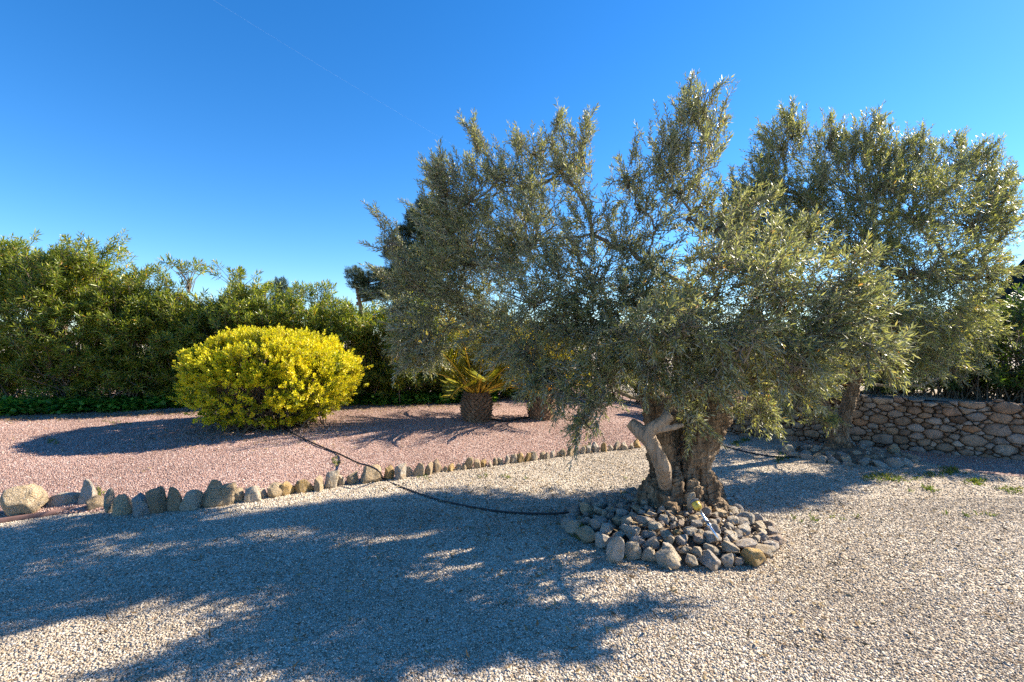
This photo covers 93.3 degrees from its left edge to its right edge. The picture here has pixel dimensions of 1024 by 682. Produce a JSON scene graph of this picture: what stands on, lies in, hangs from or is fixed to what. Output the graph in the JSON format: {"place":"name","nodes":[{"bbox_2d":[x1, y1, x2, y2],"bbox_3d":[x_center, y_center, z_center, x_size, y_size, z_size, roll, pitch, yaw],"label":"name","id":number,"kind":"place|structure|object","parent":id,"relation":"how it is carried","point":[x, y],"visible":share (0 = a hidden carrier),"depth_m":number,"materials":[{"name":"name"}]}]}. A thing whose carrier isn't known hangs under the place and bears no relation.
{"place":"outdoors","nodes":[
{"label":"outdoors","id":0,"kind":"place"},
{"bbox_2d":[266,276,289,303],"bbox_3d":[-17.276,-1.702,36.143,2.242,6.456,2.089,0,0,0],"label":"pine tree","id":1,"kind":"object","parent":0,"point":[283,282],"visible":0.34,"depth_m":35.76,"materials":[{"name":"green plant"}]},
{"bbox_2d":[0,341,1023,681],"bbox_3d":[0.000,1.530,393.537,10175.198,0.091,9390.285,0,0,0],"label":"gravel ground","id":2,"kind":"structure","parent":0,"point":[584,571],"depth_m":2.98,"materials":[{"name":"grey gravel"}]},
{"bbox_2d":[0,484,48,515],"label":"border stone","id":3,"kind":"object","parent":2,"relation":"on","point":[27,499],"visible":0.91,"depth_m":4.14,"materials":[{"name":"stone"}]},
{"bbox_2d":[0,506,77,522],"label":"edging strip","id":4,"kind":"object","parent":2,"relation":"on","point":[26,516],"visible":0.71,"depth_m":4.10,"materials":[{"name":"metal"}]},
{"bbox_2d":[45,492,79,505],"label":"border stone","id":5,"kind":"object","parent":2,"relation":"on","point":[63,498],"visible":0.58,"depth_m":4.33,"materials":[{"name":"stone"}]},
{"bbox_2d":[78,479,96,503],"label":"border stone","id":6,"kind":"object","parent":2,"relation":"on","point":[88,490],"visible":0.61,"depth_m":4.37,"materials":[{"name":"stone"}]},
{"bbox_2d":[86,495,103,510],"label":"border stone","id":7,"kind":"object","parent":2,"relation":"on","point":[95,502],"visible":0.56,"depth_m":4.28,"materials":[{"name":"stone"}]},
{"bbox_2d":[112,494,131,516],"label":"border stone","id":8,"kind":"object","parent":2,"relation":"on","point":[122,504],"visible":0.69,"depth_m":4.15,"materials":[{"name":"stone"}]},
{"bbox_2d":[131,492,150,517],"bbox_3d":[-3.174,1.425,4.159,0.152,0.250,0.114,-3,-16,-42],"label":"border stone","id":9,"kind":"object","parent":2,"relation":"on","point":[140,507],"visible":0.72,"depth_m":4.12,"materials":[{"name":"stone"}]},
{"bbox_2d":[145,486,166,513],"bbox_3d":[-3.075,1.408,4.205,0.142,0.284,0.107,-18,17,-39],"label":"border stone","id":10,"kind":"object","parent":2,"relation":"on","point":[156,498],"visible":0.81,"depth_m":4.17,"materials":[{"name":"stone"}]},
{"bbox_2d":[179,489,203,510],"bbox_3d":[-2.834,1.431,4.297,0.131,0.243,0.178,0,0,4],"label":"border stone","id":11,"kind":"object","parent":2,"relation":"on","point":[192,500],"visible":0.77,"depth_m":4.24,"materials":[{"name":"stone"}]},
{"bbox_2d":[244,485,260,502],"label":"border stone","id":12,"kind":"object","parent":2,"relation":"on","point":[252,493],"visible":0.73,"depth_m":4.48,"materials":[{"name":"stone"}]},
{"bbox_2d":[267,482,281,497],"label":"border stone","id":13,"kind":"object","parent":2,"relation":"on","point":[274,489],"visible":0.88,"depth_m":4.61,"materials":[{"name":"stone"}]},
{"bbox_2d":[314,475,323,491],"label":"border stone","id":14,"kind":"object","parent":2,"relation":"on","point":[318,484],"visible":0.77,"depth_m":4.83,"materials":[{"name":"stone"}]},
{"bbox_2d":[0,378,643,515],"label":"pink gravel bed","id":15,"kind":"object","parent":2,"relation":"on","point":[505,401],"visible":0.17,"depth_m":6.17,"materials":[{"name":"pink gravel"}]},
{"bbox_2d":[0,228,76,397],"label":"oleander shrub","id":16,"kind":"object","parent":15,"relation":"on","point":[7,388],"visible":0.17,"depth_m":8.99,"materials":[{"name":"green plant"}]},
{"bbox_2d":[0,228,144,402],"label":"oleander shrub","id":17,"kind":"object","parent":15,"relation":"on","point":[49,289],"visible":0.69,"depth_m":8.67,"materials":[{"name":"green plant"}]},
{"bbox_2d":[103,487,114,512],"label":"border stone","id":18,"kind":"object","parent":15,"relation":"on","point":[109,496],"visible":0.8,"depth_m":4.20,"materials":[{"name":"stone"}]},
{"bbox_2d":[66,261,188,406],"bbox_3d":[-7.238,-0.156,9.440,1.906,3.024,2.110,0,0,0],"label":"oleander shrub","id":19,"kind":"object","parent":15,"relation":"on","point":[122,374],"visible":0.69,"depth_m":8.89,"materials":[{"name":"green plant"}]},
{"bbox_2d":[166,487,182,510],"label":"border stone","id":20,"kind":"object","parent":15,"relation":"on","point":[174,499],"visible":0.82,"depth_m":4.22,"materials":[{"name":"stone"}]},
{"bbox_2d":[127,264,234,405],"bbox_3d":[-6.287,-0.089,9.558,2.169,2.897,2.291,0,0,-36],"label":"oleander shrub","id":21,"kind":"object","parent":15,"relation":"on","point":[168,339],"visible":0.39,"depth_m":8.96,"materials":[{"name":"green plant"}]},
{"bbox_2d":[202,479,222,507],"bbox_3d":[-2.698,1.402,4.366,0.128,0.295,0.170,-16,-12,42],"label":"border stone","id":22,"kind":"object","parent":15,"relation":"on","point":[212,496],"visible":0.86,"depth_m":4.34,"materials":[{"name":"stone"}]},
{"bbox_2d":[157,254,289,404],"bbox_3d":[-5.541,-0.226,9.519,2.572,2.977,2.324,0,0,0],"label":"oleander shrub","id":23,"kind":"object","parent":15,"relation":"on","point":[232,307],"visible":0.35,"depth_m":9.07,"materials":[{"name":"green plant"}]},
{"bbox_2d":[221,482,236,505],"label":"border stone","id":24,"kind":"object","parent":15,"relation":"on","point":[228,493],"visible":0.79,"depth_m":4.39,"materials":[{"name":"stone"}]},
{"bbox_2d":[235,487,244,501],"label":"border stone","id":25,"kind":"object","parent":15,"relation":"on","point":[239,494],"visible":0.68,"depth_m":4.47,"materials":[{"name":"stone"}]},
{"bbox_2d":[0,388,499,415],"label":"ivy","id":26,"kind":"object","parent":15,"relation":"on","point":[10,405],"visible":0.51,"depth_m":8.74,"materials":[{"name":"green plant"}]},
{"bbox_2d":[166,322,373,434],"bbox_3d":[-3.514,0.501,7.197,2.660,1.562,2.284,0,0,0],"label":"golden shrub","id":27,"kind":"object","parent":15,"relation":"on","point":[271,391],"visible":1,"depth_m":6.56,"materials":[{"name":"yellow plant"}]},
{"bbox_2d":[206,259,344,376],"bbox_3d":[-4.675,-0.182,9.822,2.622,2.933,2.281,0,0,0],"label":"oleander shrub","id":28,"kind":"object","parent":15,"relation":"on","point":[293,311],"visible":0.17,"depth_m":9.23,"materials":[{"name":"green plant"}]},
{"bbox_2d":[280,481,294,495],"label":"border stone","id":29,"kind":"object","parent":15,"relation":"on","point":[287,488],"visible":0.73,"depth_m":4.68,"materials":[{"name":"stone"}]},
{"bbox_2d":[294,479,313,493],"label":"border stone","id":30,"kind":"object","parent":15,"relation":"on","point":[303,486],"visible":0.74,"depth_m":4.77,"materials":[{"name":"stone"}]},
{"bbox_2d":[324,470,339,488],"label":"border stone","id":31,"kind":"object","parent":15,"relation":"on","point":[331,479],"visible":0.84,"depth_m":4.93,"materials":[{"name":"stone"}]},
{"bbox_2d":[297,279,395,403],"bbox_3d":[-3.387,-0.014,10.066,2.310,2.629,2.247,0,0,0],"label":"oleander shrub","id":32,"kind":"object","parent":15,"relation":"on","point":[352,322],"visible":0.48,"depth_m":9.50,"materials":[{"name":"green plant"}]},
{"bbox_2d":[346,471,358,484],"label":"border stone","id":33,"kind":"object","parent":15,"relation":"on","point":[351,478],"visible":0.86,"depth_m":5.07,"materials":[{"name":"stone"}]},
{"bbox_2d":[360,464,381,483],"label":"border stone","id":34,"kind":"object","parent":15,"relation":"on","point":[369,474],"visible":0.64,"depth_m":5.11,"materials":[{"name":"stone"}]},
{"bbox_2d":[352,291,449,403],"bbox_3d":[-2.253,0.044,10.223,2.061,2.494,2.355,0,0,0],"label":"oleander shrub","id":35,"kind":"object","parent":15,"relation":"on","point":[400,383],"visible":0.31,"depth_m":9.58,"materials":[{"name":"green plant"}]},
{"bbox_2d":[433,458,441,472],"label":"border stone","id":36,"kind":"object","parent":15,"relation":"on","point":[437,467],"visible":0.77,"depth_m":5.50,"materials":[{"name":"stone"}]},
{"bbox_2d":[418,318,501,395],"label":"oleander shrub","id":37,"kind":"object","parent":15,"relation":"on","point":[438,384],"visible":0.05,"depth_m":9.91,"materials":[{"name":"green plant"}]},
{"bbox_2d":[404,297,550,422],"bbox_3d":[-0.466,0.296,7.798,2.609,2.075,2.480,0,0,0],"label":"palm tree","id":38,"kind":"object","parent":15,"relation":"on","point":[476,404],"visible":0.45,"depth_m":7.57,"materials":[{"name":"green plant"}]},
{"bbox_2d":[485,318,565,397],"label":"oleander shrub","id":39,"kind":"object","parent":15,"relation":"on","point":[508,392],"visible":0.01,"depth_m":10.34,"materials":[{"name":"green plant"}]},
{"bbox_2d":[487,316,601,420],"bbox_3d":[0.441,0.388,8.196,2.307,1.930,2.426,0,0,-30],"label":"palm tree","id":40,"kind":"object","parent":15,"relation":"on","point":[534,412],"visible":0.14,"depth_m":7.94,"materials":[{"name":"green plant"}]},
{"bbox_2d":[562,341,637,400],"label":"oleander shrub","id":41,"kind":"object","parent":15,"relation":"on","point":[613,393],"visible":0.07,"depth_m":10.73,"materials":[{"name":"green plant"}]},
{"bbox_2d":[343,264,397,364],"bbox_3d":[-8.186,-1.646,30.007,4.648,6.337,2.300,0,0,0],"label":"pine tree","id":42,"kind":"object","parent":2,"relation":"on","point":[357,275],"visible":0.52,"depth_m":29.75,"materials":[{"name":"green plant"}]},
{"bbox_2d":[384,465,394,479],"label":"border stone","id":43,"kind":"object","parent":2,"relation":"on","point":[389,473],"visible":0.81,"depth_m":5.21,"materials":[{"name":"stone"}]},
{"bbox_2d":[394,462,405,479],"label":"border stone","id":44,"kind":"object","parent":2,"relation":"on","point":[400,471],"visible":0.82,"depth_m":5.22,"materials":[{"name":"stone"}]},
{"bbox_2d":[413,463,424,475],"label":"border stone","id":45,"kind":"object","parent":2,"relation":"on","point":[419,470],"visible":0.82,"depth_m":5.35,"materials":[{"name":"stone"}]},
{"bbox_2d":[376,195,466,306],"bbox_3d":[-4.393,-3.039,25.041,5.138,9.116,2.828,0,0,0],"label":"pine tree","id":46,"kind":"object","parent":2,"relation":"on","point":[406,229],"visible":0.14,"depth_m":24.64,"materials":[{"name":"green plant"}]},
{"bbox_2d":[279,427,580,514],"bbox_3d":[-1.279,1.364,5.268,5.222,0.286,0.651,0,0,32],"label":"irrigation pipe","id":47,"kind":"object","parent":2,"relation":"on","point":[512,512],"visible":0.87,"depth_m":4.51,"materials":[{"name":"black plastic"}]},
{"bbox_2d":[0,400,1023,681],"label":"litter","id":48,"kind":"object","parent":2,"relation":"on","point":[10,418],"visible":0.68,"depth_m":3.92,"materials":[{"name":"brown plant"}]},
{"bbox_2d":[46,420,1023,557],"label":"grass","id":49,"kind":"structure","parent":2,"relation":"on","point":[949,470],"depth_m":5.23,"materials":[{"name":"green plant"}]},
{"bbox_2d":[606,536,624,562],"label":"mound rock","id":50,"kind":"object","parent":2,"relation":"on","point":[615,550],"visible":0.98,"depth_m":3.24,"materials":[{"name":"stone"}]},
{"bbox_2d":[352,68,931,516],"bbox_3d":[0.658,-0.358,4.175,4.847,4.244,2.164,0,0,15],"label":"olive tree","id":51,"kind":"object","parent":2,"relation":"on","point":[680,432],"visible":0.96,"depth_m":4.08,"materials":[{"name":"green plant"}]},
{"bbox_2d":[618,316,702,404],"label":"oleander shrub","id":52,"kind":"object","parent":2,"relation":"on","point":[637,401],"visible":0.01,"depth_m":10.84,"materials":[{"name":"green plant"}]},
{"bbox_2d":[582,503,769,567],"bbox_3d":[1.222,1.448,3.931,1.638,0.203,1.494,0,0,0],"label":"soil mound","id":53,"kind":"object","parent":2,"relation":"on","point":[690,540],"visible":0.08,"depth_m":3.55,"materials":[{"name":"brown soil"}]},
{"bbox_2d":[565,520,581,534],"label":"mound rock","id":54,"kind":"object","parent":53,"relation":"on","point":[571,526],"visible":0.69,"depth_m":3.73,"materials":[{"name":"stone"}]},
{"bbox_2d":[576,525,594,542],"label":"mound rock","id":55,"kind":"object","parent":53,"relation":"on","point":[587,534],"visible":0.87,"depth_m":3.61,"materials":[{"name":"stone"}]},
{"bbox_2d":[580,502,594,517],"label":"mound rock","id":56,"kind":"object","parent":53,"relation":"on","point":[586,507],"visible":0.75,"depth_m":4.01,"materials":[{"name":"stone"}]},
{"bbox_2d":[589,518,606,531],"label":"mound rock","id":57,"kind":"object","parent":53,"relation":"on","point":[595,524],"visible":0.74,"depth_m":3.70,"materials":[{"name":"stone"}]},
{"bbox_2d":[594,531,609,548],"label":"mound rock","id":58,"kind":"object","parent":53,"relation":"on","point":[601,539],"visible":0.84,"depth_m":3.51,"materials":[{"name":"stone"}]},
{"bbox_2d":[600,523,612,534],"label":"mound rock","id":59,"kind":"object","parent":53,"relation":"on","point":[605,528],"visible":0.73,"depth_m":3.60,"materials":[{"name":"stone"}]},
{"bbox_2d":[620,515,632,524],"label":"mound rock","id":60,"kind":"object","parent":53,"relation":"on","point":[627,519],"visible":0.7,"depth_m":3.67,"materials":[{"name":"stone"}]},
{"bbox_2d":[621,524,640,538],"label":"mound rock","id":61,"kind":"object","parent":53,"relation":"on","point":[633,529],"visible":0.81,"depth_m":3.51,"materials":[{"name":"stone"}]},
{"bbox_2d":[624,541,641,560],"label":"mound rock","id":62,"kind":"object","parent":53,"relation":"on","point":[633,551],"visible":0.94,"depth_m":3.32,"materials":[{"name":"stone"}]},
{"bbox_2d":[629,536,644,545],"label":"mound rock","id":63,"kind":"object","parent":53,"relation":"on","point":[640,540],"visible":0.66,"depth_m":3.40,"materials":[{"name":"stone"}]},
{"bbox_2d":[636,515,650,526],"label":"mound rock","id":64,"kind":"object","parent":53,"relation":"on","point":[640,519],"visible":0.84,"depth_m":3.63,"materials":[{"name":"stone"}]},
{"bbox_2d":[641,546,654,561],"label":"mound rock","id":65,"kind":"object","parent":53,"relation":"on","point":[648,553],"visible":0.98,"depth_m":3.29,"materials":[{"name":"stone"}]},
{"bbox_2d":[640,530,656,538],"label":"mound rock","id":66,"kind":"object","parent":53,"relation":"on","point":[646,534],"visible":0.82,"depth_m":3.47,"materials":[{"name":"stone"}]},
{"bbox_2d":[641,536,658,550],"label":"mound rock","id":67,"kind":"object","parent":53,"relation":"on","point":[653,541],"visible":0.84,"depth_m":3.36,"materials":[{"name":"stone"}]},
{"bbox_2d":[648,521,662,531],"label":"mound rock","id":68,"kind":"object","parent":53,"relation":"on","point":[655,526],"visible":0.91,"depth_m":3.54,"materials":[{"name":"stone"}]},
{"bbox_2d":[655,545,680,569],"bbox_3d":[1.061,1.454,3.253,0.158,0.135,0.194,0,-6,-27],"label":"mound rock","id":69,"kind":"object","parent":53,"relation":"on","point":[667,557],"visible":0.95,"depth_m":3.22,"materials":[{"name":"stone"}]},
{"bbox_2d":[661,530,674,544],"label":"mound rock","id":70,"kind":"object","parent":53,"relation":"on","point":[670,539],"visible":0.91,"depth_m":3.41,"materials":[{"name":"stone"}]},
{"bbox_2d":[581,503,767,561],"bbox_3d":[1.279,1.418,3.881,1.475,0.178,1.420,0,0,-31],"label":"rubble","id":71,"kind":"object","parent":53,"relation":"on","point":[721,526],"visible":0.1,"depth_m":3.65,"materials":[{"name":"grey stone"}]},
{"bbox_2d":[674,534,687,545],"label":"mound rock","id":72,"kind":"object","parent":53,"relation":"on","point":[681,540],"visible":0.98,"depth_m":3.39,"materials":[{"name":"stone"}]},
{"bbox_2d":[683,526,697,535],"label":"mound rock","id":73,"kind":"object","parent":53,"relation":"on","point":[691,531],"visible":0.83,"depth_m":3.47,"materials":[{"name":"stone"}]},
{"bbox_2d":[685,553,697,566],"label":"mound rock","id":74,"kind":"object","parent":53,"relation":"on","point":[690,560],"visible":1,"depth_m":3.20,"materials":[{"name":"stone"}]},
{"bbox_2d":[687,492,695,509],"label":"mound rock","id":75,"kind":"object","parent":53,"relation":"on","point":[690,496],"visible":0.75,"depth_m":3.77,"materials":[{"name":"stone"}]},
{"bbox_2d":[690,546,702,557],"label":"mound rock","id":76,"kind":"object","parent":53,"relation":"on","point":[695,551],"visible":0.9,"depth_m":3.27,"materials":[{"name":"stone"}]},
{"bbox_2d":[693,533,705,543],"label":"mound rock","id":77,"kind":"object","parent":53,"relation":"on","point":[698,538],"visible":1,"depth_m":3.39,"materials":[{"name":"stone"}]},
{"bbox_2d":[689,498,720,541],"bbox_3d":[1.392,1.269,3.460,0.074,0.236,0.268,0,0,-29],"label":"garden lamp","id":78,"kind":"object","parent":53,"relation":"on","point":[696,504],"visible":1,"depth_m":3.49,"materials":[{"name":"silver metal"}]},
{"bbox_2d":[698,549,720,571],"bbox_3d":[1.302,1.465,3.220,0.118,0.126,0.140,0,0,-41],"label":"mound rock","id":79,"kind":"object","parent":53,"relation":"on","point":[710,560],"visible":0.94,"depth_m":3.19,"materials":[{"name":"stone"}]},
{"bbox_2d":[703,543,719,555],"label":"mound rock","id":80,"kind":"object","parent":53,"relation":"on","point":[713,549],"visible":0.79,"depth_m":3.29,"materials":[{"name":"stone"}]},
{"bbox_2d":[703,531,721,543],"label":"mound rock","id":81,"kind":"object","parent":53,"relation":"on","point":[710,538],"visible":0.91,"depth_m":3.39,"materials":[{"name":"stone"}]},
{"bbox_2d":[720,553,733,567],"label":"mound rock","id":82,"kind":"object","parent":53,"relation":"on","point":[726,560],"visible":1,"depth_m":3.21,"materials":[{"name":"stone"}]},
{"bbox_2d":[720,540,739,553],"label":"mound rock","id":83,"kind":"object","parent":53,"relation":"on","point":[729,547],"visible":0.95,"depth_m":3.29,"materials":[{"name":"stone"}]},
{"bbox_2d":[724,530,737,541],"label":"mound rock","id":84,"kind":"object","parent":53,"relation":"on","point":[731,535],"visible":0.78,"depth_m":3.47,"materials":[{"name":"stone"}]},
{"bbox_2d":[724,515,738,525],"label":"mound rock","id":85,"kind":"object","parent":53,"relation":"on","point":[733,518],"visible":0.82,"depth_m":3.67,"materials":[{"name":"stone"}]},
{"bbox_2d":[737,523,750,535],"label":"mound rock","id":86,"kind":"object","parent":53,"relation":"on","point":[745,528],"visible":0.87,"depth_m":3.57,"materials":[{"name":"stone"}]},
{"bbox_2d":[736,512,754,526],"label":"mound rock","id":87,"kind":"object","parent":53,"relation":"on","point":[750,517],"visible":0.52,"depth_m":3.76,"materials":[{"name":"stone"}]},
{"bbox_2d":[734,538,757,549],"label":"mound rock","id":88,"kind":"object","parent":53,"relation":"on","point":[741,544],"visible":0.74,"depth_m":3.35,"materials":[{"name":"stone"}]},
{"bbox_2d":[740,547,766,566],"bbox_3d":[1.632,1.454,3.287,0.130,0.134,0.152,-13,-3,-23],"label":"mound rock","id":89,"kind":"object","parent":53,"relation":"on","point":[755,557],"visible":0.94,"depth_m":3.23,"materials":[{"name":"stone"}]},
{"bbox_2d":[751,520,766,530],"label":"mound rock","id":90,"kind":"object","parent":53,"relation":"on","point":[758,524],"visible":0.75,"depth_m":3.71,"materials":[{"name":"stone"}]},
{"bbox_2d":[755,543,775,558],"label":"mound rock","id":91,"kind":"object","parent":53,"relation":"on","point":[768,551],"visible":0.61,"depth_m":3.32,"materials":[{"name":"stone"}]},
{"bbox_2d":[769,534,785,545],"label":"mound rock","id":92,"kind":"object","parent":53,"relation":"on","point":[780,539],"visible":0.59,"depth_m":3.55,"materials":[{"name":"stone"}]},
{"bbox_2d":[722,445,811,457],"bbox_3d":[3.350,1.464,6.493,1.245,0.070,0.444,0,0,34],"label":"irrigation pipe","id":93,"kind":"object","parent":2,"relation":"on","point":[761,454],"visible":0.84,"depth_m":6.31,"materials":[{"name":"black plastic"}]},
{"bbox_2d":[640,393,1023,459],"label":"dry stone wall","id":94,"kind":"structure","parent":2,"relation":"on","point":[993,428],"depth_m":6.53,"materials":[{"name":"grey stone"}]},
{"bbox_2d":[797,446,893,464],"bbox_3d":[4.374,1.461,6.289,1.372,0.164,1.014,0,0,0],"label":"soil ring","id":95,"kind":"object","parent":2,"relation":"on","point":[854,458],"visible":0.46,"depth_m":6.12,"materials":[{"name":"brown soil"}]},
{"bbox_2d":[705,95,1023,449],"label":"olive tree","id":96,"kind":"object","parent":2,"relation":"on","point":[888,172],"visible":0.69,"depth_m":6.01,"materials":[{"name":"green plant"}]},
{"bbox_2d":[883,457,903,467],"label":"ring rock","id":97,"kind":"object","parent":2,"relation":"on","point":[896,462],"visible":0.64,"depth_m":5.73,"materials":[{"name":"stone"}]},
{"bbox_2d":[887,444,900,453],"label":"ring rock","id":98,"kind":"object","parent":2,"relation":"on","point":[893,448],"visible":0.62,"depth_m":6.32,"materials":[{"name":"stone"}]},
{"bbox_2d":[785,439,1023,476],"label":"pink gravel strip","id":99,"kind":"object","parent":2,"relation":"on","point":[973,461],"visible":0.6,"depth_m":5.96,"materials":[{"name":"pink gravel"}]},
{"bbox_2d":[0,0,1023,340],"label":"sky","id":100,"kind":"structure","parent":0,"point":[187,127],"materials":[{"name":"blue"}]},
{"bbox_2d":[743,352,1023,403],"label":"terrace ground","id":101,"kind":"structure","parent":0,"point":[915,395],"depth_m":7.50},
{"bbox_2d":[765,314,866,392],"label":"terrace shrub","id":102,"kind":"object","parent":101,"relation":"on","point":[799,330],"visible":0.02,"depth_m":8.38,"materials":[{"name":"green plant"}]},
{"bbox_2d":[831,315,940,395],"bbox_3d":[6.232,0.127,7.896,1.849,1.570,1.675,0,0,-15],"label":"terrace shrub","id":103,"kind":"object","parent":101,"relation":"on","point":[878,390],"visible":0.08,"depth_m":7.74,"materials":[{"name":"green plant"}]},
{"bbox_2d":[912,307,1023,400],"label":"terrace shrub","id":104,"kind":"object","parent":101,"relation":"on","point":[974,391],"visible":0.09,"depth_m":7.01,"materials":[{"name":"green plant"}]},
{"bbox_2d":[955,283,1023,403],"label":"terrace shrub","id":105,"kind":"object","parent":101,"relation":"on","point":[1018,313],"visible":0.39,"depth_m":6.75,"materials":[{"name":"green plant"}]},
{"bbox_2d":[986,259,1023,342],"bbox_3d":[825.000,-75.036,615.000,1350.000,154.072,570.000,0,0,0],"label":"hill","id":106,"kind":"structure","parent":0,"point":[1015,280],"depth_m":389.79,"materials":[{"name":"green plant"}]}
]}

